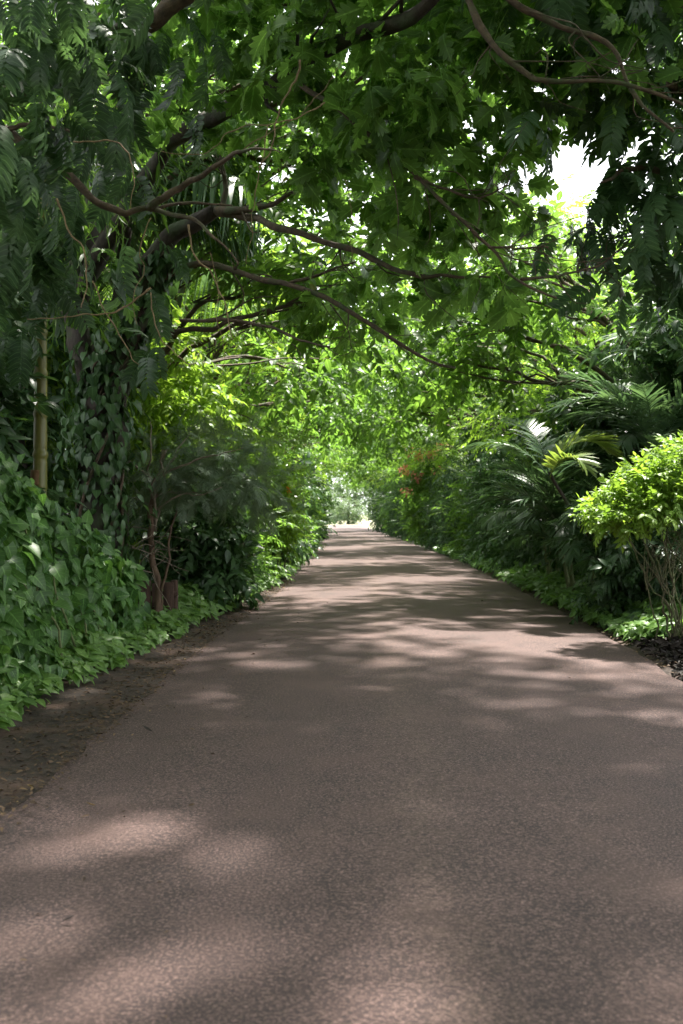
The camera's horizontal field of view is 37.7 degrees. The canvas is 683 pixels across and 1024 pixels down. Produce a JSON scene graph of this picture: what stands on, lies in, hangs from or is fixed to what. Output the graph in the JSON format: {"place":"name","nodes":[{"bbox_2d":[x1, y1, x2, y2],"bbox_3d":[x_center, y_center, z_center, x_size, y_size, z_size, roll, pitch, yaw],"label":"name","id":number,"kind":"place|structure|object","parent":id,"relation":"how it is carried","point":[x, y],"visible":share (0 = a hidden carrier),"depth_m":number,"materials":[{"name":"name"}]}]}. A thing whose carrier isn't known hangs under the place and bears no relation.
{"place":"outdoors","nodes":[
{"label":"outdoors","id":0,"kind":"place"},
{"bbox_2d":[0,560,306,817],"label":"verge","id":1,"kind":"structure","parent":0,"point":[43,713],"depth_m":7.50,"materials":[{"name":"soil"}]},
{"bbox_2d":[0,0,185,589],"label":"bamboo","id":2,"kind":"object","parent":1,"relation":"on","point":[38,473],"visible":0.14,"depth_m":10.27,"materials":[{"name":"green plant"}]},
{"bbox_2d":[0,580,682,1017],"bbox_3d":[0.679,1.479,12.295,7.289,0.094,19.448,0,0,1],"label":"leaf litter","id":3,"kind":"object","parent":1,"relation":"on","point":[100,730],"visible":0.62,"depth_m":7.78,"materials":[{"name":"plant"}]},
{"bbox_2d":[0,525,682,1023],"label":"road","id":4,"kind":"structure","parent":0,"point":[418,787],"depth_m":4.70,"materials":[{"name":"asphalt"}]},
{"bbox_2d":[1,1,682,513],"label":"sky","id":5,"kind":"structure","parent":0,"point":[569,161],"materials":[{"name":"white"}]},
{"bbox_2d":[326,515,375,528],"bbox_3d":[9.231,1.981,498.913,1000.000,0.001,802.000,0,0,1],"label":"field","id":6,"kind":"structure","parent":0,"point":[365,523],"depth_m":132.90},
{"bbox_2d":[325,491,352,521],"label":"tree","id":7,"kind":"object","parent":6,"relation":"on","point":[326,512],"visible":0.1,"depth_m":164.27,"materials":[{"name":"green plant"}]},
{"bbox_2d":[328,492,371,523],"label":"tree","id":8,"kind":"object","parent":6,"relation":"on","point":[348,511],"visible":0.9,"depth_m":134.46,"materials":[{"name":"green plant"}]},
{"bbox_2d":[326,470,380,519],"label":"tree","id":9,"kind":"object","parent":6,"relation":"on","point":[339,490],"visible":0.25,"depth_m":212.79,"materials":[{"name":"green plant"}]},
{"bbox_2d":[309,529,451,557],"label":"ground","id":10,"kind":"structure","parent":0,"point":[412,542],"depth_m":49.33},
{"bbox_2d":[0,31,63,499],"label":"forest tree","id":11,"kind":"object","parent":10,"relation":"on","point":[29,448],"visible":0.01,"depth_m":13.34,"materials":[{"name":"green plant"}]},
{"bbox_2d":[0,451,67,706],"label":"climbing ivy","id":12,"kind":"object","parent":10,"relation":"on","point":[26,631],"visible":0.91,"depth_m":7.98,"materials":[{"name":"green plant"}]},
{"bbox_2d":[0,228,85,590],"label":"understory shrub","id":13,"kind":"object","parent":10,"relation":"on","point":[11,399],"visible":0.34,"depth_m":9.76,"materials":[{"name":"green plant"}]},
{"bbox_2d":[0,257,106,525],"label":"understory shrub","id":14,"kind":"object","parent":10,"relation":"on","point":[55,426],"visible":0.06,"depth_m":13.05,"materials":[{"name":"green plant"}]},
{"bbox_2d":[0,453,148,667],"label":"climbing ivy","id":15,"kind":"object","parent":10,"relation":"on","point":[87,600],"visible":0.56,"depth_m":9.71,"materials":[{"name":"green plant"}]},
{"bbox_2d":[25,261,133,515],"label":"sapling","id":16,"kind":"object","parent":10,"relation":"on","point":[52,445],"visible":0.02,"depth_m":13.74,"materials":[{"name":"green plant"}]},
{"bbox_2d":[14,116,285,566],"bbox_3d":[-3.128,-1.900,14.313,4.822,7.040,5.340,0,0,1],"label":"tall palm","id":17,"kind":"object","parent":10,"relation":"on","point":[129,232],"visible":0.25,"depth_m":14.26,"materials":[{"name":"green plant"}]},
{"bbox_2d":[0,550,310,730],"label":"ground cover","id":18,"kind":"object","parent":10,"relation":"on","point":[102,648],"visible":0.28,"depth_m":9.78,"materials":[{"name":"green plant"}]},
{"bbox_2d":[137,580,177,611],"bbox_3d":[-2.765,1.247,13.069,1.280,0.729,0.152,0,0,4],"label":"tree stump","id":19,"kind":"object","parent":10,"relation":"on","point":[170,592],"visible":0.15,"depth_m":12.97,"materials":[{"name":"brown wood"}]},
{"bbox_2d":[0,0,317,400],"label":"overhanging tree","id":20,"kind":"object","parent":10,"relation":"on","point":[30,252],"visible":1,"depth_m":7.31,"materials":[{"name":"green plant"}]},
{"bbox_2d":[56,198,87,307],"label":"hanging vine","id":21,"kind":"object","parent":20,"relation":"hanging from","point":[60,208],"visible":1,"depth_m":6.33,"materials":[{"name":"plant"}]},
{"bbox_2d":[161,102,324,154],"bbox_3d":[-0.670,-2.636,6.840,1.125,0.395,0.098,0,0,-6],"label":"hanging vine","id":22,"kind":"object","parent":20,"relation":"hanging from","point":[255,124],"visible":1,"depth_m":6.83,"materials":[{"name":"plant"}]},
{"bbox_2d":[72,400,250,582],"bbox_3d":[-3.242,0.002,17.914,3.430,4.609,3.791,0,0,-35],"label":"roadside shrub","id":23,"kind":"object","parent":10,"relation":"on","point":[157,562],"visible":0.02,"depth_m":17.30,"materials":[{"name":"green plant"}]},
{"bbox_2d":[102,303,258,570],"bbox_3d":[-3.323,-1.065,16.849,2.828,5.260,2.944,0,0,27],"label":"sapling","id":24,"kind":"object","parent":10,"relation":"on","point":[165,416],"visible":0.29,"depth_m":16.63,"materials":[{"name":"green plant"}]},
{"bbox_2d":[134,347,256,529],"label":"sapling","id":25,"kind":"object","parent":10,"relation":"on","point":[206,375],"visible":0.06,"depth_m":20.55,"materials":[{"name":"green plant"}]},
{"bbox_2d":[128,433,270,610],"bbox_3d":[-2.447,0.392,15.777,2.808,3.414,2.541,0,0,1],"label":"roadside shrub","id":26,"kind":"object","parent":10,"relation":"on","point":[213,561],"visible":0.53,"depth_m":15.28,"materials":[{"name":"green plant"}]},
{"bbox_2d":[179,355,260,468],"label":"sapling","id":27,"kind":"object","parent":10,"relation":"on","point":[240,393],"visible":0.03,"depth_m":24.63,"materials":[{"name":"green plant"}]},
{"bbox_2d":[123,403,320,611],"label":"feathery tree","id":28,"kind":"object","parent":10,"relation":"on","point":[207,467],"visible":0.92,"depth_m":13.01,"materials":[{"name":"green plant"}]},
{"bbox_2d":[97,199,359,461],"bbox_3d":[-3.248,-3.146,21.672,9.297,9.561,8.348,0,0,-16],"label":"canopy tree","id":29,"kind":"object","parent":10,"relation":"on","point":[179,296],"visible":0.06,"depth_m":21.48,"materials":[{"name":"green plant"}]},
{"bbox_2d":[0,0,468,514],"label":"canopy tree","id":30,"kind":"object","parent":10,"relation":"on","point":[294,311],"visible":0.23,"depth_m":15.14,"materials":[{"name":"green plant"}]},
{"bbox_2d":[201,445,302,587],"bbox_3d":[-2.089,0.331,19.629,2.680,3.456,2.468,0,0,1],"label":"roadside shrub","id":31,"kind":"object","parent":10,"relation":"on","point":[266,559],"visible":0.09,"depth_m":19.48,"materials":[{"name":"green plant"}]},
{"bbox_2d":[228,377,291,470],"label":"sapling","id":32,"kind":"object","parent":10,"relation":"on","point":[256,436],"visible":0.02,"depth_m":30.93,"materials":[{"name":"green plant"}]},
{"bbox_2d":[181,242,366,460],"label":"canopy tree","id":33,"kind":"object","parent":10,"relation":"on","point":[284,437],"visible":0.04,"depth_m":34.70,"materials":[{"name":"green plant"}]},
{"bbox_2d":[110,194,439,459],"bbox_3d":[-2.740,-4.007,26.507,10.862,11.318,9.509,0,0,13],"label":"canopy tree","id":34,"kind":"object","parent":10,"relation":"on","point":[365,390],"visible":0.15,"depth_m":26.06,"materials":[{"name":"green plant"}]},
{"bbox_2d":[210,324,341,433],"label":"tree","id":35,"kind":"object","parent":10,"relation":"on","point":[265,400],"visible":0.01,"depth_m":37.93,"materials":[{"name":"green plant"}]},
{"bbox_2d":[248,451,313,577],"bbox_3d":[-1.602,0.046,22.617,1.935,3.031,2.211,0,0,-20],"label":"roadside shrub","id":36,"kind":"object","parent":10,"relation":"on","point":[287,536],"visible":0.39,"depth_m":22.33,"materials":[{"name":"green plant"}]},
{"bbox_2d":[241,459,323,566],"bbox_3d":[-2.275,0.233,25.815,2.922,3.926,3.230,0,0,22],"label":"roadside shrub","id":37,"kind":"object","parent":10,"relation":"on","point":[300,552],"visible":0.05,"depth_m":26.02,"materials":[{"name":"green plant"}]},
{"bbox_2d":[0,0,570,471],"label":"canopy tree","id":38,"kind":"object","parent":10,"relation":"on","point":[296,110],"visible":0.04,"depth_m":13.51,"materials":[{"name":"green plant"}]},
{"bbox_2d":[257,451,319,559],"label":"roadside shrub","id":39,"kind":"object","parent":10,"relation":"on","point":[308,517],"visible":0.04,"depth_m":29.58,"materials":[{"name":"green plant"}]},
{"bbox_2d":[185,313,413,458],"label":"canopy tree","id":40,"kind":"object","parent":10,"relation":"on","point":[362,445],"visible":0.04,"depth_m":38.40,"materials":[{"name":"green plant"}]},
{"bbox_2d":[279,452,329,558],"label":"roadside shrub","id":41,"kind":"object","parent":10,"relation":"on","point":[310,512],"visible":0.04,"depth_m":32.97,"materials":[{"name":"green plant"}]},
{"bbox_2d":[210,332,401,473],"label":"canopy tree","id":42,"kind":"object","parent":10,"relation":"on","point":[305,451],"visible":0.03,"depth_m":51.37,"materials":[{"name":"green plant"}]},
{"bbox_2d":[293,459,328,549],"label":"roadside shrub","id":43,"kind":"object","parent":10,"relation":"on","point":[321,491],"visible":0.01,"depth_m":41.39,"materials":[{"name":"green plant"}]},
{"bbox_2d":[287,460,336,554],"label":"roadside shrub","id":44,"kind":"object","parent":10,"relation":"on","point":[314,514],"visible":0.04,"depth_m":36.96,"materials":[{"name":"green plant"}]},
{"bbox_2d":[292,457,332,535],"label":"roadside shrub","id":45,"kind":"object","parent":10,"relation":"on","point":[315,486],"visible":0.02,"depth_m":50.88,"materials":[{"name":"green plant"}]},
{"bbox_2d":[277,389,360,498],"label":"canopy tree","id":46,"kind":"object","parent":10,"relation":"on","point":[323,466],"visible":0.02,"depth_m":58.86,"materials":[{"name":"green plant"}]},
{"bbox_2d":[306,469,337,539],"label":"roadside shrub","id":47,"kind":"object","parent":10,"relation":"on","point":[326,517],"visible":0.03,"depth_m":56.79,"materials":[{"name":"green plant"}]},
{"bbox_2d":[281,421,376,483],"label":"canopy tree","id":48,"kind":"object","parent":10,"relation":"on","point":[297,455],"visible":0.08,"depth_m":67.53,"materials":[{"name":"green plant"}]},
{"bbox_2d":[318,476,340,532],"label":"roadside shrub","id":49,"kind":"object","parent":10,"relation":"on","point":[330,502],"visible":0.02,"depth_m":70.87,"materials":[{"name":"green plant"}]},
{"bbox_2d":[296,421,374,487],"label":"canopy tree","id":50,"kind":"object","parent":10,"relation":"on","point":[343,476],"visible":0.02,"depth_m":79.65,"materials":[{"name":"green plant"}]},
{"bbox_2d":[14,0,682,632],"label":"vine covered tree","id":51,"kind":"object","parent":10,"relation":"on","point":[354,120],"visible":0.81,"depth_m":8.60,"materials":[{"name":"green plant"}]},
{"bbox_2d":[27,287,150,319],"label":"hanging vine","id":52,"kind":"object","parent":51,"relation":"hanging from","point":[136,298],"visible":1,"depth_m":7.23,"materials":[{"name":"plant"}]},
{"bbox_2d":[73,139,134,207],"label":"hanging vine","id":53,"kind":"object","parent":51,"relation":"hanging from","point":[122,147],"visible":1,"depth_m":6.43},
{"bbox_2d":[92,281,138,364],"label":"hanging vine","id":54,"kind":"object","parent":51,"relation":"hanging from","point":[111,320],"visible":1,"depth_m":6.83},
{"bbox_2d":[132,218,150,323],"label":"hanging vine","id":55,"kind":"object","parent":51,"relation":"hanging from","point":[142,261],"visible":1,"depth_m":6.92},
{"bbox_2d":[150,293,200,364],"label":"hanging vine","id":56,"kind":"object","parent":51,"relation":"hanging from","point":[160,336],"visible":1,"depth_m":6.82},
{"bbox_2d":[187,224,232,339],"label":"hanging vine","id":57,"kind":"object","parent":51,"relation":"hanging from","point":[188,226],"visible":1,"depth_m":6.61,"materials":[{"name":"plant"}]},
{"bbox_2d":[210,252,224,386],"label":"hanging vine","id":58,"kind":"object","parent":51,"relation":"hanging from","point":[215,312],"visible":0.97,"depth_m":7.21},
{"bbox_2d":[246,126,267,258],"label":"hanging vine","id":59,"kind":"object","parent":51,"relation":"hanging from","point":[256,187],"visible":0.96,"depth_m":6.91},
{"bbox_2d":[258,60,300,167],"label":"hanging vine","id":60,"kind":"object","parent":51,"relation":"hanging from","point":[295,80],"visible":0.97,"depth_m":7.01,"materials":[{"name":"plant"}]},
{"bbox_2d":[243,64,339,149],"bbox_3d":[-0.361,-2.828,7.015,0.704,0.620,0.033,0,0,2],"label":"hanging vine","id":61,"kind":"object","parent":51,"relation":"hanging from","point":[291,120],"visible":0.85,"depth_m":7.01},
{"bbox_2d":[336,473,373,495],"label":"canopy tree","id":62,"kind":"object","parent":10,"relation":"on","point":[347,483],"visible":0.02,"depth_m":91.74,"materials":[{"name":"green plant"}]},
{"bbox_2d":[336,457,394,491],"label":"canopy tree","id":63,"kind":"object","parent":10,"relation":"on","point":[363,476],"visible":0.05,"depth_m":83.48,"materials":[{"name":"green plant"}]},
{"bbox_2d":[356,469,388,530],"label":"roadside shrub","id":64,"kind":"object","parent":10,"relation":"on","point":[365,494],"visible":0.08,"depth_m":87.44,"materials":[{"name":"green plant"}]},
{"bbox_2d":[364,467,398,532],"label":"roadside shrub","id":65,"kind":"object","parent":10,"relation":"on","point":[376,518],"visible":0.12,"depth_m":78.62,"materials":[{"name":"green plant"}]},
{"bbox_2d":[369,474,400,533],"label":"roadside shrub","id":66,"kind":"object","parent":10,"relation":"on","point":[378,500],"visible":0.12,"depth_m":70.95,"materials":[{"name":"green plant"}]},
{"bbox_2d":[321,391,471,482],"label":"canopy tree","id":67,"kind":"object","parent":10,"relation":"on","point":[362,461],"visible":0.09,"depth_m":61.51,"materials":[{"name":"green plant"}]},
{"bbox_2d":[374,464,421,537],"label":"roadside shrub","id":68,"kind":"object","parent":10,"relation":"on","point":[389,530],"visible":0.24,"depth_m":62.81,"materials":[{"name":"green plant"}]},
{"bbox_2d":[379,464,423,540],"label":"roadside shrub","id":69,"kind":"object","parent":10,"relation":"on","point":[399,526],"visible":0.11,"depth_m":55.92,"materials":[{"name":"green plant"}]},
{"bbox_2d":[338,393,486,484],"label":"canopy tree","id":70,"kind":"object","parent":10,"relation":"on","point":[377,463],"visible":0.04,"depth_m":54.85,"materials":[{"name":"green plant"}]},
{"bbox_2d":[361,444,463,494],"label":"canopy tree","id":71,"kind":"object","parent":10,"relation":"on","point":[381,482],"visible":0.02,"depth_m":70.88,"materials":[{"name":"green plant"}]},
{"bbox_2d":[381,441,450,546],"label":"flowering shrub","id":72,"kind":"object","parent":10,"relation":"on","point":[416,483],"visible":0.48,"depth_m":44.48,"materials":[{"name":"green plant"}]},
{"bbox_2d":[353,324,485,490],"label":"canopy tree","id":73,"kind":"object","parent":10,"relation":"on","point":[447,450],"visible":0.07,"depth_m":41.64,"materials":[{"name":"green plant"}]},
{"bbox_2d":[398,477,444,543],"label":"roadside shrub","id":74,"kind":"object","parent":10,"relation":"on","point":[412,530],"visible":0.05,"depth_m":49.78,"materials":[{"name":"green plant"}]},
{"bbox_2d":[413,451,465,550],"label":"roadside shrub","id":75,"kind":"object","parent":10,"relation":"on","point":[433,536],"visible":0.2,"depth_m":41.18,"materials":[{"name":"green plant"}]},
{"bbox_2d":[326,257,579,466],"bbox_3d":[4.852,-3.998,36.773,10.862,11.318,9.509,0,0,24],"label":"canopy tree","id":76,"kind":"object","parent":10,"relation":"on","point":[384,437],"visible":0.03,"depth_m":35.41,"materials":[{"name":"green plant"}]},
{"bbox_2d":[425,444,482,549],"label":"roadside shrub","id":77,"kind":"object","parent":10,"relation":"on","point":[442,522],"visible":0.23,"depth_m":37.26,"materials":[{"name":"green plant"}]},
{"bbox_2d":[429,464,487,555],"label":"roadside shrub","id":78,"kind":"object","parent":10,"relation":"on","point":[460,506],"visible":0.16,"depth_m":33.01,"materials":[{"name":"green plant"}]},
{"bbox_2d":[267,0,681,71],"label":"canopy tree","id":79,"kind":"object","parent":10,"relation":"on","point":[354,63],"visible":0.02,"depth_m":11.51,"materials":[{"name":"green plant"}]},
{"bbox_2d":[453,393,511,560],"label":"sapling","id":80,"kind":"object","parent":10,"relation":"on","point":[460,441],"visible":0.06,"depth_m":30.63,"materials":[{"name":"green plant"}]},
{"bbox_2d":[341,279,630,456],"bbox_3d":[5.132,-2.765,29.000,10.174,8.904,7.923,0,0,3],"label":"canopy tree","id":81,"kind":"object","parent":10,"relation":"on","point":[414,415],"visible":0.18,"depth_m":28.56,"materials":[{"name":"green plant"}]},
{"bbox_2d":[458,436,513,565],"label":"roadside shrub","id":82,"kind":"object","parent":10,"relation":"on","point":[482,478],"visible":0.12,"depth_m":28.31,"materials":[{"name":"green plant"}]},
{"bbox_2d":[459,378,557,571],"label":"sapling","id":83,"kind":"object","parent":10,"relation":"on","point":[500,477],"visible":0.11,"depth_m":25.84,"materials":[{"name":"green plant"}]},
{"bbox_2d":[480,447,544,577],"bbox_3d":[4.690,0.001,23.913,2.674,3.874,2.443,0,0,1],"label":"roadside shrub","id":84,"kind":"object","parent":10,"relation":"on","point":[513,555],"visible":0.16,"depth_m":23.60,"materials":[{"name":"green plant"}]},
{"bbox_2d":[349,135,682,542],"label":"canopy tree","id":85,"kind":"object","parent":10,"relation":"on","point":[515,350],"visible":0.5,"depth_m":17.41,"materials":[{"name":"green plant"}]},
{"bbox_2d":[489,352,570,541],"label":"sapling","id":86,"kind":"object","parent":10,"relation":"on","point":[531,373],"depth_m":26.00,"materials":[{"name":"green plant"}]},
{"bbox_2d":[388,170,672,489],"bbox_3d":[5.521,-2.912,22.832,8.832,9.082,7.931,0,0,18],"label":"canopy tree","id":87,"kind":"object","parent":10,"relation":"on","point":[578,330],"visible":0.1,"depth_m":21.86,"materials":[{"name":"green plant"}]},
{"bbox_2d":[471,443,602,573],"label":"areca palm","id":88,"kind":"object","parent":10,"relation":"on","point":[493,517],"visible":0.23,"depth_m":20.15,"materials":[{"name":"green plant"}]},
{"bbox_2d":[469,455,614,590],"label":"areca palm","id":89,"kind":"object","parent":10,"relation":"on","point":[549,503],"visible":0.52,"depth_m":16.84,"materials":[{"name":"green plant"}]},
{"bbox_2d":[493,378,613,578],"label":"sapling","id":90,"kind":"object","parent":10,"relation":"on","point":[532,552],"visible":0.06,"depth_m":21.53,"materials":[{"name":"green plant"}]},
{"bbox_2d":[430,543,682,644],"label":"ground cover","id":91,"kind":"object","parent":10,"relation":"on","point":[551,588],"visible":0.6,"depth_m":15.72,"materials":[{"name":"green plant"}]},
{"bbox_2d":[458,416,682,605],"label":"areca palm","id":92,"kind":"object","parent":10,"relation":"on","point":[554,458],"visible":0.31,"depth_m":13.60,"materials":[{"name":"green plant"}]},
{"bbox_2d":[460,0,682,341],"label":"overhanging tree","id":93,"kind":"object","parent":10,"relation":"on","point":[621,189],"visible":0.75,"depth_m":7.95,"materials":[{"name":"green plant"}]},
{"bbox_2d":[516,339,626,570],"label":"sapling","id":94,"kind":"object","parent":10,"relation":"on","point":[535,562],"visible":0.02,"depth_m":21.94,"materials":[{"name":"green plant"}]},
{"bbox_2d":[530,206,641,367],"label":"forest tree","id":95,"kind":"object","parent":10,"relation":"on","point":[597,276],"depth_m":33.18,"materials":[{"name":"green plant"}]},
{"bbox_2d":[529,346,644,576],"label":"sapling","id":96,"kind":"object","parent":10,"relation":"on","point":[570,409],"visible":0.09,"depth_m":18.09,"materials":[{"name":"green plant"}]},
{"bbox_2d":[512,314,675,574],"bbox_3d":[5.360,-0.914,18.854,3.374,5.613,3.313,0,0,40],"label":"sapling","id":97,"kind":"object","parent":10,"relation":"on","point":[602,455],"visible":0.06,"depth_m":18.35,"materials":[{"name":"green plant"}]},
{"bbox_2d":[536,308,682,534],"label":"areca palm","id":98,"kind":"object","parent":10,"relation":"on","point":[629,439],"visible":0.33,"depth_m":14.78,"materials":[{"name":"green plant"}]},
{"bbox_2d":[539,369,682,563],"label":"areca palm","id":99,"kind":"object","parent":10,"relation":"on","point":[665,412],"visible":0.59,"depth_m":14.04,"materials":[{"name":"green plant"}]},
{"bbox_2d":[547,344,674,492],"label":"areca palm","id":100,"kind":"object","parent":10,"relation":"on","point":[618,365],"visible":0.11,"depth_m":16.62,"materials":[{"name":"green plant"}]},
{"bbox_2d":[563,486,681,627],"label":"roadside shrub","id":101,"kind":"object","parent":10,"relation":"on","point":[608,601],"visible":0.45,"depth_m":13.11,"materials":[{"name":"green plant"}]},
{"bbox_2d":[567,429,682,641],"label":"bright shrub","id":102,"kind":"object","parent":10,"relation":"on","point":[653,485],"visible":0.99,"depth_m":11.10,"materials":[{"name":"green plant"}]},
{"bbox_2d":[577,272,682,591],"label":"sapling","id":103,"kind":"object","parent":10,"relation":"on","point":[675,341],"visible":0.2,"depth_m":14.78,"materials":[{"name":"green plant"}]},
{"bbox_2d":[577,562,682,620],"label":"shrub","id":104,"kind":"object","parent":10,"relation":"on","point":[637,610],"visible":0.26,"depth_m":12.97,"materials":[{"name":"green plant"}]},
{"bbox_2d":[633,499,682,616],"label":"roadside shrub","id":105,"kind":"object","parent":10,"relation":"on","point":[667,570],"visible":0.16,"depth_m":12.60,"materials":[{"name":"green plant"}]},
{"bbox_2d":[451,557,681,679],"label":"verge","id":106,"kind":"structure","parent":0,"point":[666,670],"depth_m":12.65,"materials":[{"name":"soil"}]},
{"bbox_2d":[616,630,682,681],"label":"mulch heap","id":107,"kind":"object","parent":106,"relation":"on","point":[672,650],"visible":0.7,"depth_m":10.60,"materials":[{"name":"soil"}]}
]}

